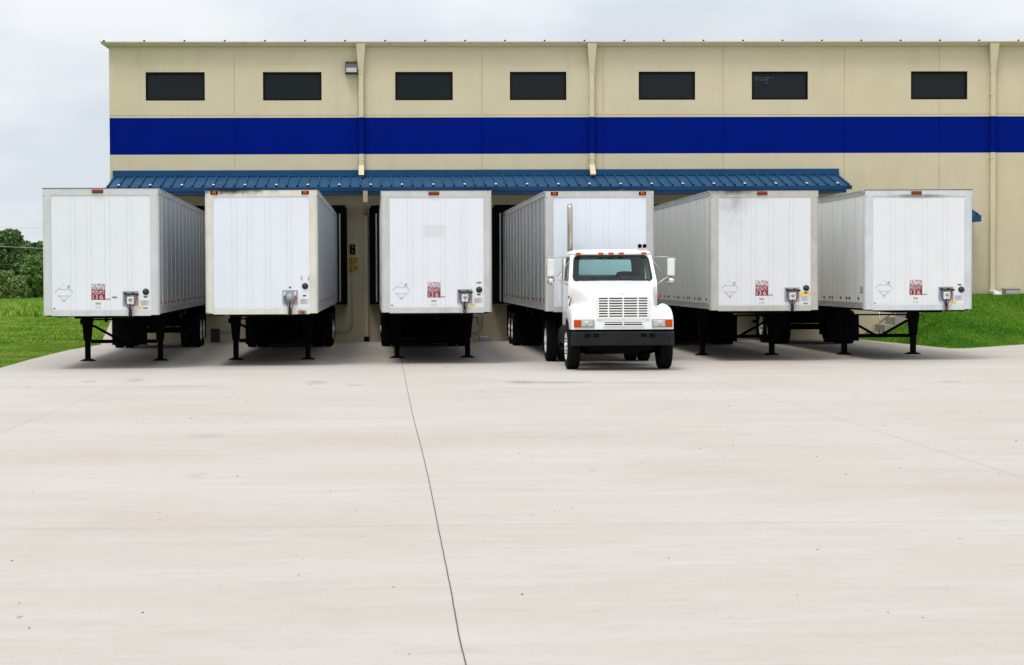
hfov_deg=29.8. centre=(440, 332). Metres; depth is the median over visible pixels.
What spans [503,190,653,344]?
semi trailer
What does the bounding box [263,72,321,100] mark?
window
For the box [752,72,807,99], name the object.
window
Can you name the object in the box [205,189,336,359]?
semi trailer
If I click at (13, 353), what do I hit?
grass
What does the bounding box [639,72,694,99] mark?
window
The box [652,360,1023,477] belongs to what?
pavement joint
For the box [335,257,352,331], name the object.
conduit
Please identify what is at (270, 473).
concrete yard
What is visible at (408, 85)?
window
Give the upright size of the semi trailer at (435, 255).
4.100 m
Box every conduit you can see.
[211,329,230,342]
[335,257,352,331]
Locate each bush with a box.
[0,269,14,299]
[10,275,27,299]
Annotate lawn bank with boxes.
[859,295,1023,347]
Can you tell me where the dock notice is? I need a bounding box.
[348,257,358,272]
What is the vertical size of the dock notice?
0.520 m
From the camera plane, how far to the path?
69.91 m
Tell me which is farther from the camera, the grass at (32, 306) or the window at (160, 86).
the grass at (32, 306)
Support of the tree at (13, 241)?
on the ground
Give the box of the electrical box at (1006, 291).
[1001,288,1020,294]
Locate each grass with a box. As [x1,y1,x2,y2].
[0,297,46,316]
[0,316,110,343]
[0,341,101,367]
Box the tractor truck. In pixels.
[543,204,675,368]
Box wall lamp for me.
[345,61,357,74]
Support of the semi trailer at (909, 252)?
on the concrete yard at (270, 473)
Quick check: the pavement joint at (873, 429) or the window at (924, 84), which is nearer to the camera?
the pavement joint at (873, 429)
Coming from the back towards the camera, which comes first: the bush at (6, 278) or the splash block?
the bush at (6, 278)
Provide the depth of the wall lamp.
61.04 m
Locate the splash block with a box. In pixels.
[989,290,1001,294]
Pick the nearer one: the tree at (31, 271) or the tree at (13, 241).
the tree at (31, 271)
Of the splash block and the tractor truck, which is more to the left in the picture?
the tractor truck
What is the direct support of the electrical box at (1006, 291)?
on the lawn bank
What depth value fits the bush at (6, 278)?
173.23 m
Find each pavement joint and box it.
[400,358,466,664]
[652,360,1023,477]
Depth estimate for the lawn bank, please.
59.25 m
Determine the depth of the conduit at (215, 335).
61.17 m
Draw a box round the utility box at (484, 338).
[478,336,490,340]
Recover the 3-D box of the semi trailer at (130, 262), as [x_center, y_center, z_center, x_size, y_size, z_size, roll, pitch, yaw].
[-8.121,-1.457,51.875,2.632,4.100,17.304,0,2,-3]
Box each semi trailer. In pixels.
[42,188,205,360]
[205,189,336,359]
[379,190,491,357]
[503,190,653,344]
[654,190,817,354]
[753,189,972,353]
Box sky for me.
[0,0,1023,242]
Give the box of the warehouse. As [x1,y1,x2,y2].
[99,39,1023,342]
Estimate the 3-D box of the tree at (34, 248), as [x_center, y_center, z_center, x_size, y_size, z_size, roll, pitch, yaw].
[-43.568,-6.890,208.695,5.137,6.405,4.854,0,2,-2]
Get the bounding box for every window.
[146,72,204,100]
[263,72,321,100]
[395,72,452,99]
[510,72,565,99]
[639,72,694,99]
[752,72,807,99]
[911,71,966,98]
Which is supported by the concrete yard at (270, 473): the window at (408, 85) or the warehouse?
the warehouse
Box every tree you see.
[0,228,31,275]
[18,240,42,286]
[19,255,43,299]
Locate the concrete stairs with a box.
[865,312,920,333]
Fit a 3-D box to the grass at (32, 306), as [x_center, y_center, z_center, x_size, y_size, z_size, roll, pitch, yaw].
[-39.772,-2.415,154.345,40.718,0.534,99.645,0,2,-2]
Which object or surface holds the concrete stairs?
attached to the warehouse
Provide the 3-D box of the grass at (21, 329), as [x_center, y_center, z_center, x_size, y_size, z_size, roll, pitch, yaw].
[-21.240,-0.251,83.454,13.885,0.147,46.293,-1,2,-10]
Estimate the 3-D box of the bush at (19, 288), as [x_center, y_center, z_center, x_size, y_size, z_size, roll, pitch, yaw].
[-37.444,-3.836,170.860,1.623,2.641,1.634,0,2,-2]
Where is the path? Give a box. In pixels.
[103,322,111,339]
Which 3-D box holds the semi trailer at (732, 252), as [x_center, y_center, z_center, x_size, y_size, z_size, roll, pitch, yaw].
[7.613,-1.573,53.421,2.632,4.100,15.204,0,2,-1]
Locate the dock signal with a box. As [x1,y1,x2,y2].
[350,244,354,253]
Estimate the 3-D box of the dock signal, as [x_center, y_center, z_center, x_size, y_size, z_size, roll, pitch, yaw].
[-2.797,-2.658,61.320,0.170,0.310,0.138,0,2,-2]
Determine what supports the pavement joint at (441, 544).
on the concrete yard at (270, 473)
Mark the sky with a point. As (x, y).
(55, 123)
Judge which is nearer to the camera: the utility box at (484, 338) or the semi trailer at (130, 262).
the semi trailer at (130, 262)
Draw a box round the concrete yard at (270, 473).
[0,339,1023,664]
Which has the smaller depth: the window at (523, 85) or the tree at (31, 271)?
the window at (523, 85)

